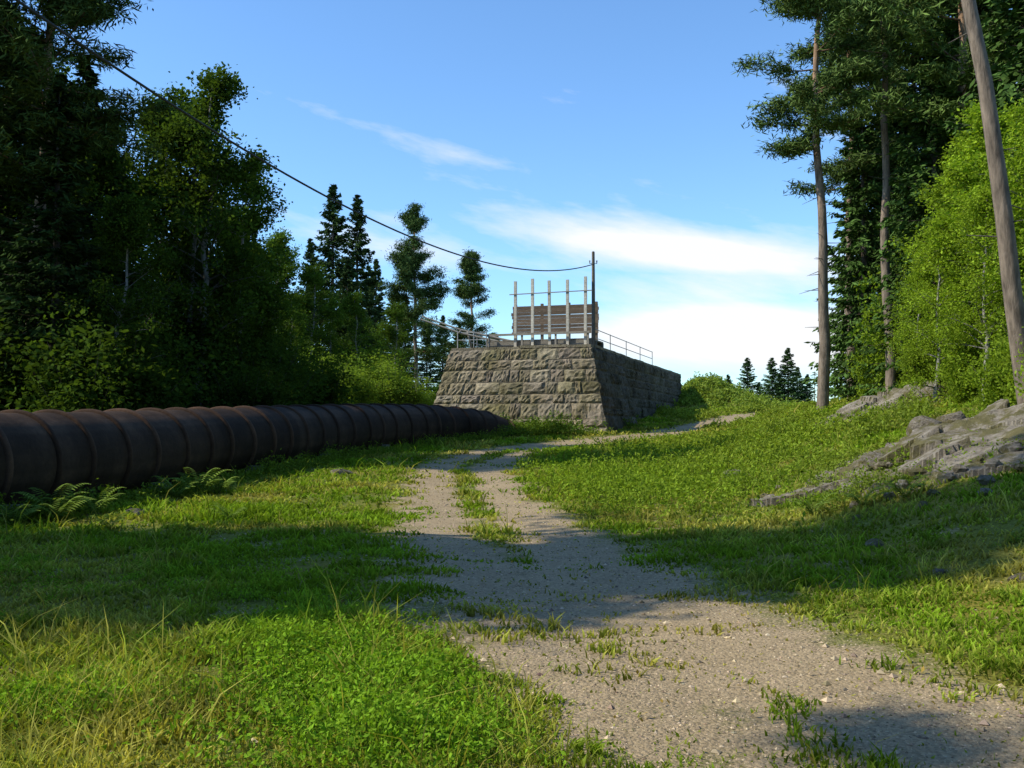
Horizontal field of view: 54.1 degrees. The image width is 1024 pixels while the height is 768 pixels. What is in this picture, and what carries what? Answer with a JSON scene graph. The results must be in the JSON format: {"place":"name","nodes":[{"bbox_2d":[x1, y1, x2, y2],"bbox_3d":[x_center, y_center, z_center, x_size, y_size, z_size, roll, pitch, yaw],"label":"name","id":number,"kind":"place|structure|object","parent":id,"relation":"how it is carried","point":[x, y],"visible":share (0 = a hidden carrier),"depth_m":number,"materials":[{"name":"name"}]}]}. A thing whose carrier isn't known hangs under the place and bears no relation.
{"place":"outdoors","nodes":[
{"label":"outdoors","id":0,"kind":"place"},
{"bbox_2d":[4,0,1016,400],"label":"sky","id":1,"kind":"structure","parent":0,"point":[531,134],"materials":[{"name":"blue"}]},
{"bbox_2d":[0,391,1023,767],"bbox_3d":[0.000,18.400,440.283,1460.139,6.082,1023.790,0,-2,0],"label":"ground","id":2,"kind":"structure","parent":0,"point":[638,745],"depth_m":7.77,"materials":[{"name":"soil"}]},
{"bbox_2d":[0,0,60,133],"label":"pine tree","id":3,"kind":"object","parent":2,"relation":"on","point":[10,66],"visible":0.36,"depth_m":31.57,"materials":[{"name":"green plant"}]},
{"bbox_2d":[0,284,62,410],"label":"understory bush","id":4,"kind":"object","parent":2,"relation":"on","point":[10,386],"visible":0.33,"depth_m":28.87,"materials":[{"name":"green plant"}]},
{"bbox_2d":[11,483,88,514],"bbox_3d":[-7.841,1.979,17.101,1.236,0.606,1.203,2,-3,-44],"label":"fern","id":5,"kind":"object","parent":2,"relation":"on","point":[33,498],"visible":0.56,"depth_m":17.09,"materials":[{"name":"green plant"}]},
{"bbox_2d":[0,28,101,351],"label":"spruce tree","id":6,"kind":"object","parent":2,"relation":"on","point":[18,138],"visible":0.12,"depth_m":32.80,"materials":[{"name":"green plant"}]},
{"bbox_2d":[15,485,96,518],"bbox_3d":[-7.513,1.979,16.592,1.174,0.576,1.143,0,-2,7],"label":"fern","id":7,"kind":"object","parent":2,"relation":"on","point":[46,508],"visible":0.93,"depth_m":16.54,"materials":[{"name":"green plant"}]},
{"bbox_2d":[0,133,128,353],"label":"birch tree","id":8,"kind":"object","parent":2,"relation":"on","point":[12,192],"visible":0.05,"depth_m":32.61,"materials":[{"name":"green plant"}]},
{"bbox_2d":[0,72,133,410],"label":"spruce tree","id":9,"kind":"object","parent":2,"relation":"on","point":[34,247],"visible":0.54,"depth_m":29.80,"materials":[{"name":"green plant"}]},
{"bbox_2d":[25,375,121,411],"bbox_3d":[-12.341,1.146,27.546,3.013,2.845,2.848,-1,-3,20],"label":"understory bush","id":10,"kind":"object","parent":2,"relation":"on","point":[67,405],"visible":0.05,"depth_m":27.32,"materials":[{"name":"green plant"}]},
{"bbox_2d":[0,293,179,412],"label":"understory bush","id":11,"kind":"object","parent":2,"relation":"on","point":[63,386],"visible":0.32,"depth_m":27.71,"materials":[{"name":"green plant"}]},
{"bbox_2d":[0,126,190,348],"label":"birch tree","id":12,"kind":"object","parent":2,"relation":"on","point":[106,167],"visible":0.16,"depth_m":35.46,"materials":[{"name":"green plant"}]},
{"bbox_2d":[0,0,192,354],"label":"pine tree","id":13,"kind":"object","parent":2,"relation":"on","point":[75,15],"visible":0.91,"depth_m":30.27,"materials":[{"name":"green plant"}]},
{"bbox_2d":[0,652,205,748],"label":"weed patch","id":14,"kind":"object","parent":2,"relation":"on","point":[34,682],"visible":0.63,"depth_m":5.70,"materials":[{"name":"green plant"}]},
{"bbox_2d":[31,182,194,409],"bbox_3d":[-11.886,-1.679,30.008,4.599,8.481,5.402,1,-3,-20],"label":"birch tree","id":15,"kind":"object","parent":2,"relation":"on","point":[125,230],"visible":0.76,"depth_m":29.80,"materials":[{"name":"green plant"}]},
{"bbox_2d":[65,58,162,361],"bbox_3d":[-15.591,-4.664,36.265,6.072,14.608,5.872,-1,-3,25],"label":"spruce tree","id":16,"kind":"object","parent":2,"relation":"on","point":[88,71],"visible":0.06,"depth_m":36.25,"materials":[{"name":"green plant"}]},
{"bbox_2d":[34,307,237,409],"bbox_3d":[-11.496,0.278,29.994,5.935,4.692,5.395,-1,-3,23],"label":"understory bush","id":17,"kind":"object","parent":2,"relation":"on","point":[140,368],"visible":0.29,"depth_m":29.31,"materials":[{"name":"green plant"}]},
{"bbox_2d":[107,303,228,407],"bbox_3d":[-12.200,-0.195,34.545,5.614,5.607,5.939,0,-2,-11],"label":"understory bush","id":18,"kind":"object","parent":2,"relation":"on","point":[189,358],"visible":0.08,"depth_m":34.53,"materials":[{"name":"green plant"}]},
{"bbox_2d":[104,88,235,354],"bbox_3d":[-14.563,-4.876,40.291,6.639,14.792,7.316,1,-3,-17],"label":"birch tree","id":19,"kind":"object","parent":2,"relation":"on","point":[133,183],"visible":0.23,"depth_m":39.94,"materials":[{"name":"green plant"}]},
{"bbox_2d":[86,71,266,355],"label":"birch tree","id":20,"kind":"object","parent":2,"relation":"on","point":[181,92],"visible":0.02,"depth_m":43.52,"materials":[{"name":"green plant"}]},
{"bbox_2d":[93,98,268,390],"bbox_3d":[-13.011,-4.335,39.118,6.794,13.735,6.165,1,-3,-25],"label":"birch tree","id":21,"kind":"object","parent":2,"relation":"on","point":[165,135],"visible":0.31,"depth_m":38.46,"materials":[{"name":"green plant"}]},
{"bbox_2d":[128,61,286,406],"bbox_3d":[-12.215,-4.937,38.891,6.597,15.021,8.407,1,-3,-24],"label":"birch tree","id":22,"kind":"object","parent":2,"relation":"on","point":[223,88],"visible":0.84,"depth_m":37.91,"materials":[{"name":"green plant"}]},
{"bbox_2d":[192,148,302,378],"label":"birch tree","id":23,"kind":"object","parent":2,"relation":"on","point":[263,217],"visible":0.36,"depth_m":42.73,"materials":[{"name":"green plant"}]},
{"bbox_2d":[195,217,317,363],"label":"birch tree","id":24,"kind":"object","parent":2,"relation":"on","point":[289,329],"visible":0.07,"depth_m":45.81,"materials":[{"name":"green plant"}]},
{"bbox_2d":[0,403,516,518],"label":"penstock pipe","id":25,"kind":"object","parent":2,"relation":"on","point":[49,451],"visible":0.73,"depth_m":23.26,"materials":[{"name":"metal"}]},
{"bbox_2d":[0,543,523,760],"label":"weed patch","id":26,"kind":"object","parent":2,"relation":"on","point":[213,560],"visible":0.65,"depth_m":9.97,"materials":[{"name":"green plant"}]},
{"bbox_2d":[0,424,532,525],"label":"weed patch","id":27,"kind":"object","parent":2,"relation":"on","point":[271,467],"visible":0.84,"depth_m":25.65,"materials":[{"name":"green plant"}]},
{"bbox_2d":[231,251,308,362],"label":"birch tree","id":28,"kind":"object","parent":2,"relation":"on","point":[262,331],"visible":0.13,"depth_m":43.70,"materials":[{"name":"green plant"}]},
{"bbox_2d":[207,323,342,404],"bbox_3d":[-9.765,-0.136,40.455,5.768,5.445,5.452,1,-2,-12],"label":"understory bush","id":29,"kind":"object","parent":2,"relation":"on","point":[264,354],"visible":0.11,"depth_m":39.90,"materials":[{"name":"green plant"}]},
{"bbox_2d":[222,329,327,403],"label":"understory bush","id":30,"kind":"object","parent":2,"relation":"on","point":[289,353],"visible":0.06,"depth_m":42.29,"materials":[{"name":"green plant"}]},
{"bbox_2d":[259,225,321,345],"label":"birch tree","id":31,"kind":"object","parent":2,"relation":"on","point":[281,236],"visible":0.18,"depth_m":60.97,"materials":[{"name":"green plant"}]},
{"bbox_2d":[272,292,322,363],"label":"birch tree","id":32,"kind":"object","parent":2,"relation":"on","point":[301,327],"visible":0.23,"depth_m":57.29,"materials":[{"name":"green plant"}]},
{"bbox_2d":[85,588,527,767],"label":"weed patch","id":33,"kind":"object","parent":2,"relation":"on","point":[395,658],"visible":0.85,"depth_m":5.83,"materials":[{"name":"green plant"}]},
{"bbox_2d":[293,260,343,367],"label":"birch tree","id":34,"kind":"object","parent":2,"relation":"on","point":[312,278],"visible":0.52,"depth_m":62.37,"materials":[{"name":"green plant"}]},
{"bbox_2d":[278,347,368,404],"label":"understory bush","id":35,"kind":"object","parent":2,"relation":"on","point":[333,382],"visible":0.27,"depth_m":45.35,"materials":[{"name":"green plant"}]},
{"bbox_2d":[312,297,349,361],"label":"birch tree","id":36,"kind":"object","parent":2,"relation":"on","point":[327,325],"visible":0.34,"depth_m":64.53,"materials":[{"name":"green plant"}]},
{"bbox_2d":[300,340,366,403],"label":"willow bush","id":37,"kind":"object","parent":2,"relation":"on","point":[352,382],"visible":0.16,"depth_m":52.05,"materials":[{"name":"green plant"}]},
{"bbox_2d":[304,183,367,360],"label":"spruce tree","id":38,"kind":"object","parent":2,"relation":"on","point":[335,240],"visible":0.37,"depth_m":80.17,"materials":[{"name":"green plant"}]},
{"bbox_2d":[323,259,372,360],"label":"spruce tree","id":39,"kind":"object","parent":2,"relation":"on","point":[346,277],"visible":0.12,"depth_m":72.13,"materials":[{"name":"green plant"}]},
{"bbox_2d":[320,289,396,369],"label":"birch tree","id":40,"kind":"object","parent":2,"relation":"on","point":[351,309],"visible":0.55,"depth_m":61.48,"materials":[{"name":"green plant"}]},
{"bbox_2d":[334,194,383,354],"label":"spruce tree","id":41,"kind":"object","parent":2,"relation":"on","point":[358,235],"visible":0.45,"depth_m":84.29,"materials":[{"name":"green plant"}]},
{"bbox_2d":[342,363,389,403],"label":"willow bush","id":42,"kind":"object","parent":2,"relation":"on","point":[365,387],"visible":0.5,"depth_m":53.93,"materials":[{"name":"green plant"}]},
{"bbox_2d":[362,259,397,351],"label":"spruce tree","id":43,"kind":"object","parent":2,"relation":"on","point":[373,290],"visible":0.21,"depth_m":90.26,"materials":[{"name":"green plant"}]},
{"bbox_2d":[345,350,416,402],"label":"willow bush","id":44,"kind":"object","parent":2,"relation":"on","point":[370,363],"visible":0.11,"depth_m":59.96,"materials":[{"name":"green plant"}]},
{"bbox_2d":[372,299,419,387],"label":"birch tree","id":45,"kind":"object","parent":2,"relation":"on","point":[396,312],"visible":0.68,"depth_m":68.25,"materials":[{"name":"green plant"}]},
{"bbox_2d":[364,349,432,404],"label":"willow bush","id":46,"kind":"object","parent":2,"relation":"on","point":[392,395],"visible":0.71,"depth_m":57.77,"materials":[{"name":"green plant"}]},
{"bbox_2d":[232,657,568,767],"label":"weed patch","id":47,"kind":"object","parent":2,"relation":"on","point":[402,717],"visible":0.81,"depth_m":4.86,"materials":[{"name":"green plant"}]},
{"bbox_2d":[373,200,456,389],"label":"pine tree","id":48,"kind":"object","parent":2,"relation":"on","point":[407,261],"visible":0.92,"depth_m":75.72,"materials":[{"name":"green plant"}]},
{"bbox_2d":[397,372,435,404],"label":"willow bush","id":49,"kind":"object","parent":2,"relation":"on","point":[420,399],"visible":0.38,"depth_m":58.52,"materials":[{"name":"green plant"}]},
{"bbox_2d":[414,335,441,393],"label":"spruce tree","id":50,"kind":"object","parent":2,"relation":"on","point":[425,369],"visible":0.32,"depth_m":84.95,"materials":[{"name":"green plant"}]},
{"bbox_2d":[429,315,452,386],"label":"spruce tree","id":51,"kind":"object","parent":2,"relation":"on","point":[440,372],"visible":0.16,"depth_m":100.06,"materials":[{"name":"green plant"}]},
{"bbox_2d":[434,246,497,366],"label":"pine tree","id":52,"kind":"object","parent":2,"relation":"on","point":[465,288],"visible":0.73,"depth_m":87.59,"materials":[{"name":"green plant"}]},
{"bbox_2d":[0,382,1023,767],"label":"grass","id":53,"kind":"structure","parent":2,"relation":"on","point":[94,630],"depth_m":9.54,"materials":[{"name":"green plant"}]},
{"bbox_2d":[5,489,1023,767],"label":"fallen leaves","id":54,"kind":"object","parent":2,"relation":"on","point":[661,625],"visible":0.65,"depth_m":7.04,"materials":[{"name":"brown plant"}]},
{"bbox_2d":[433,344,637,432],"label":"stone dam pier","id":55,"kind":"structure","parent":2,"relation":"on","point":[587,384],"depth_m":50.80,"materials":[{"name":"stone"}]},
{"bbox_2d":[420,276,603,347],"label":"sluice gate frame","id":56,"kind":"object","parent":55,"relation":"on","point":[545,319],"visible":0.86,"depth_m":53.15,"materials":[{"name":"grey wood"}]},
{"bbox_2d":[495,410,611,435],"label":"weed patch","id":57,"kind":"object","parent":2,"relation":"on","point":[542,427],"visible":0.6,"depth_m":46.69,"materials":[{"name":"green plant"}]},
{"bbox_2d":[625,364,679,418],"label":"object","id":58,"kind":"object","parent":2,"relation":"on","point":[649,390],"visible":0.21,"depth_m":65.02,"materials":[{"name":"grey stone"}]},
{"bbox_2d":[621,357,681,419],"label":"facing blocks","id":59,"kind":"structure","parent":58,"relation":"attached to","point":[645,394],"depth_m":65.13,"materials":[{"name":"stone"}]},
{"bbox_2d":[467,437,868,539],"bbox_3d":[3.333,1.954,24.155,8.873,1.311,21.912,0,-2,0],"label":"weed patch","id":60,"kind":"object","parent":2,"relation":"on","point":[609,477],"visible":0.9,"depth_m":21.77,"materials":[{"name":"green plant"}]},
{"bbox_2d":[737,357,759,395],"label":"spruce tree","id":61,"kind":"object","parent":2,"relation":"on","point":[747,383],"visible":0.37,"depth_m":154.87,"materials":[{"name":"green plant"}]},
{"bbox_2d":[652,379,846,429],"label":"weed patch","id":62,"kind":"object","parent":2,"relation":"on","point":[690,412],"visible":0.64,"depth_m":64.21,"materials":[{"name":"green plant"}]},
{"bbox_2d":[672,371,832,409],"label":"weed patch","id":63,"kind":"object","parent":2,"relation":"on","point":[691,385],"visible":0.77,"depth_m":77.49,"materials":[{"name":"green plant"}]},
{"bbox_2d":[520,389,998,501],"bbox_3d":[7.873,1.415,32.819,15.379,2.905,35.958,0,-2,0],"label":"weed patch","id":64,"kind":"object","parent":2,"relation":"on","point":[725,439],"visible":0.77,"depth_m":29.86,"materials":[{"name":"green plant"}]},
{"bbox_2d":[758,358,786,401],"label":"spruce tree","id":65,"kind":"object","parent":2,"relation":"on","point":[770,386],"visible":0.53,"depth_m":149.81,"materials":[{"name":"green plant"}]},
{"bbox_2d":[543,431,1023,518],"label":"weed patch","id":66,"kind":"object","parent":2,"relation":"on","point":[743,476],"visible":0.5,"depth_m":20.52,"materials":[{"name":"green plant"}]},
{"bbox_2d":[773,348,805,401],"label":"spruce tree","id":67,"kind":"object","parent":2,"relation":"on","point":[789,381],"visible":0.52,"depth_m":149.71,"materials":[{"name":"green plant"}]},
{"bbox_2d":[730,0,903,410],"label":"pine tree","id":68,"kind":"object","parent":2,"relation":"on","point":[811,94],"visible":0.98,"depth_m":37.82,"materials":[{"name":"green plant"}]},
{"bbox_2d":[814,197,867,398],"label":"spruce tree","id":69,"kind":"object","parent":2,"relation":"on","point":[838,349],"visible":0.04,"depth_m":56.22,"materials":[{"name":"green plant"}]},
{"bbox_2d":[768,4,928,400],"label":"pine tree","id":70,"kind":"object","parent":2,"relation":"on","point":[834,170],"visible":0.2,"depth_m":45.19,"materials":[{"name":"green plant"}]},
{"bbox_2d":[800,89,899,400],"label":"spruce tree","id":71,"kind":"object","parent":2,"relation":"on","point":[859,216],"visible":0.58,"depth_m":44.06,"materials":[{"name":"green plant"}]},
{"bbox_2d":[733,383,988,440],"bbox_3d":[11.607,0.745,29.145,8.682,2.257,14.153,0,-2,0],"label":"weed patch","id":72,"kind":"object","parent":2,"relation":"on","point":[887,412],"visible":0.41,"depth_m":26.90,"materials":[{"name":"green plant"}]},
{"bbox_2d":[838,338,883,397],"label":"birch sapling","id":73,"kind":"object","parent":2,"relation":"on","point":[862,390],"visible":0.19,"depth_m":41.73,"materials":[{"name":"green plant"}]},
{"bbox_2d":[714,493,1023,682],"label":"weed patch","id":74,"kind":"object","parent":2,"relation":"on","point":[869,602],"visible":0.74,"depth_m":9.54,"materials":[{"name":"green plant"}]},
{"bbox_2d":[841,265,914,391],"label":"birch sapling","id":75,"kind":"object","parent":2,"relation":"on","point":[881,356],"visible":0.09,"depth_m":38.25,"materials":[{"name":"green plant"}]},
{"bbox_2d":[829,11,929,396],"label":"spruce tree","id":76,"kind":"object","parent":2,"relation":"on","point":[897,126],"visible":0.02,"depth_m":46.22,"materials":[{"name":"green plant"}]},
{"bbox_2d":[740,409,1020,513],"bbox_3d":[7.606,1.196,18.198,6.690,1.996,7.612,0,-2,0],"label":"weed patch","id":77,"kind":"object","parent":2,"relation":"on","point":[833,463],"visible":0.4,"depth_m":16.47,"materials":[{"name":"green plant"}]},
{"bbox_2d":[820,381,948,423],"bbox_3d":[11.900,1.119,31.581,7.400,2.433,6.000,0,-2,0],"label":"rock outcrop","id":78,"kind":"object","parent":2,"relation":"on","point":[892,395],"visible":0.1,"depth_m":31.23,"materials":[{"name":"grey stone"}]},
{"bbox_2d":[749,399,1023,506],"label":"rock outcrop","id":79,"kind":"object","parent":2,"relation":"on","point":[998,419],"visible":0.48,"depth_m":16.66,"materials":[{"name":"grey stone"}]},
{"bbox_2d":[856,156,918,388],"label":"spruce tree","id":80,"kind":"object","parent":2,"relation":"on","point":[895,195],"visible":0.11,"depth_m":41.23,"materials":[{"name":"green plant"}]},
{"bbox_2d":[760,434,1023,546],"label":"rubble","id":81,"kind":"object","parent":2,"relation":"on","point":[982,479],"visible":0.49,"depth_m":14.89,"materials":[{"name":"grey stone"}]},
{"bbox_2d":[846,0,957,391],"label":"pine tree","id":82,"kind":"object","parent":2,"relation":"on","point":[890,373],"visible":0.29,"depth_m":37.17,"materials":[{"name":"brown plant"}]},
{"bbox_2d":[880,261,943,387],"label":"birch tree","id":83,"kind":"object","parent":2,"relation":"on","point":[926,276],"visible":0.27,"depth_m":34.04,"materials":[{"name":"green plant"}]},
{"bbox_2d":[859,17,967,395],"bbox_3d":[15.396,-6.515,36.296,5.444,14.104,5.265,-1,-2,13],"label":"spruce tree","id":84,"kind":"object","parent":2,"relation":"on","point":[940,131],"visible":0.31,"depth_m":36.20,"materials":[{"name":"green plant"}]},
{"bbox_2d":[888,313,952,387],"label":"birch sapling","id":85,"kind":"object","parent":2,"relation":"on","point":[913,366],"visible":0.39,"depth_m":32.76,"materials":[{"name":"green plant"}]},
{"bbox_2d":[906,415,941,435],"bbox_3d":[8.254,0.860,19.968,0.801,0.477,0.913,-1,-3,31],"label":"boulder","id":86,"kind":"object","parent":2,"relation":"on","point":[918,422],"visible":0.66,"depth_m":19.76,"materials":[{"name":"grey stone"}]},
{"bbox_2d":[862,6,997,358],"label":"spruce tree","id":87,"kind":"object","parent":2,"relation":"on","point":[948,36],"visible":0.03,"depth_m":40.47,"materials":[{"name":"green plant"}]},
{"bbox_2d":[882,206,979,401],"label":"birch tree","id":88,"kind":"object","parent":2,"relation":"on","point":[937,226],"visible":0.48,"depth_m":30.00,"materials":[{"name":"green plant"}]},
{"bbox_2d":[840,0,1023,217],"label":"pine tree","id":89,"kind":"object","parent":2,"relation":"on","point":[961,77],"visible":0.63,"depth_m":35.38,"materials":[{"name":"green plant"}]},
{"bbox_2d":[885,130,982,331],"bbox_3d":[15.361,-3.992,33.417,5.838,8.886,4.581,1,-3,-26],"label":"birch tree","id":90,"kind":"object","parent":2,"relation":"on","point":[964,137],"visible":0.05,"depth_m":32.94,"materials":[{"name":"green plant"}]},
{"bbox_2d":[905,138,1008,382],"bbox_3d":[14.362,-3.573,30.260,4.663,8.030,4.231,0,-2,5],"label":"birch tree","id":91,"kind":"object","parent":2,"relation":"on","point":[958,182],"visible":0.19,"depth_m":30.57,"materials":[{"name":"green plant"}]},
{"bbox_2d":[892,0,1023,358],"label":"spruce tree","id":92,"kind":"object","parent":2,"relation":"on","point":[954,25],"visible":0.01,"depth_m":38.42,"materials":[{"name":"green plant"}]},
{"bbox_2d":[922,314,1006,404],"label":"birch sapling","id":93,"kind":"object","parent":2,"relation":"on","point":[960,386],"visible":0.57,"depth_m":27.83,"materials":[{"name":"green plant"}]},
{"bbox_2d":[916,0,1023,367],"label":"spruce tree","id":94,"kind":"object","parent":2,"relation":"on","point":[1009,86],"visible":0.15,"depth_m":32.35,"materials":[{"name":"green plant"}]},
{"bbox_2d":[920,174,1023,398],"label":"birch tree","id":95,"kind":"object","parent":2,"relation":"on","point":[980,203],"visible":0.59,"depth_m":27.17,"materials":[{"name":"green plant"}]},
{"bbox_2d":[922,99,1023,340],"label":"birch tree","id":96,"kind":"object","parent":2,"relation":"on","point":[975,155],"visible":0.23,"depth_m":28.94,"materials":[{"name":"green plant"}]},
{"bbox_2d":[923,99,1023,352],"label":"birch tree","id":97,"kind":"object","parent":2,"relation":"on","point":[989,256],"visible":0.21,"depth_m":27.52,"materials":[{"name":"green plant"}]},
{"bbox_2d":[950,330,1016,410],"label":"birch sapling","id":98,"kind":"object","parent":2,"relation":"on","point":[991,388],"visible":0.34,"depth_m":22.91,"materials":[{"name":"green plant"}]},
{"bbox_2d":[949,0,1023,404],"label":"pine tree","id":99,"kind":"object","parent":2,"relation":"on","point":[1009,266],"visible":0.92,"depth_m":20.45,"materials":[{"name":"brown plant"}]},
{"bbox_2d":[955,95,1023,323],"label":"birch tree","id":100,"kind":"object","parent":2,"relation":"on","point":[1020,120],"visible":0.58,"depth_m":26.59,"materials":[{"name":"green plant"}]},
{"bbox_2d":[963,0,1023,360],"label":"spruce tree","id":101,"kind":"object","parent":2,"relation":"on","point":[1012,53],"visible":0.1,"depth_m":31.02,"materials":[{"name":"green plant"}]},
{"bbox_2d":[977,303,1023,405],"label":"birch sapling","id":102,"kind":"object","parent":2,"relation":"on","point":[1007,361],"visible":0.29,"depth_m":21.41,"materials":[{"name":"green plant"}]},
{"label":"utility pole","id":103,"kind":"object","parent":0,"visible":0},
{"bbox_2d":[15,0,593,270],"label":"overhead cable","id":104,"kind":"object","parent":103,"relation":"attached to","point":[130,77],"visible":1,"depth_m":21.08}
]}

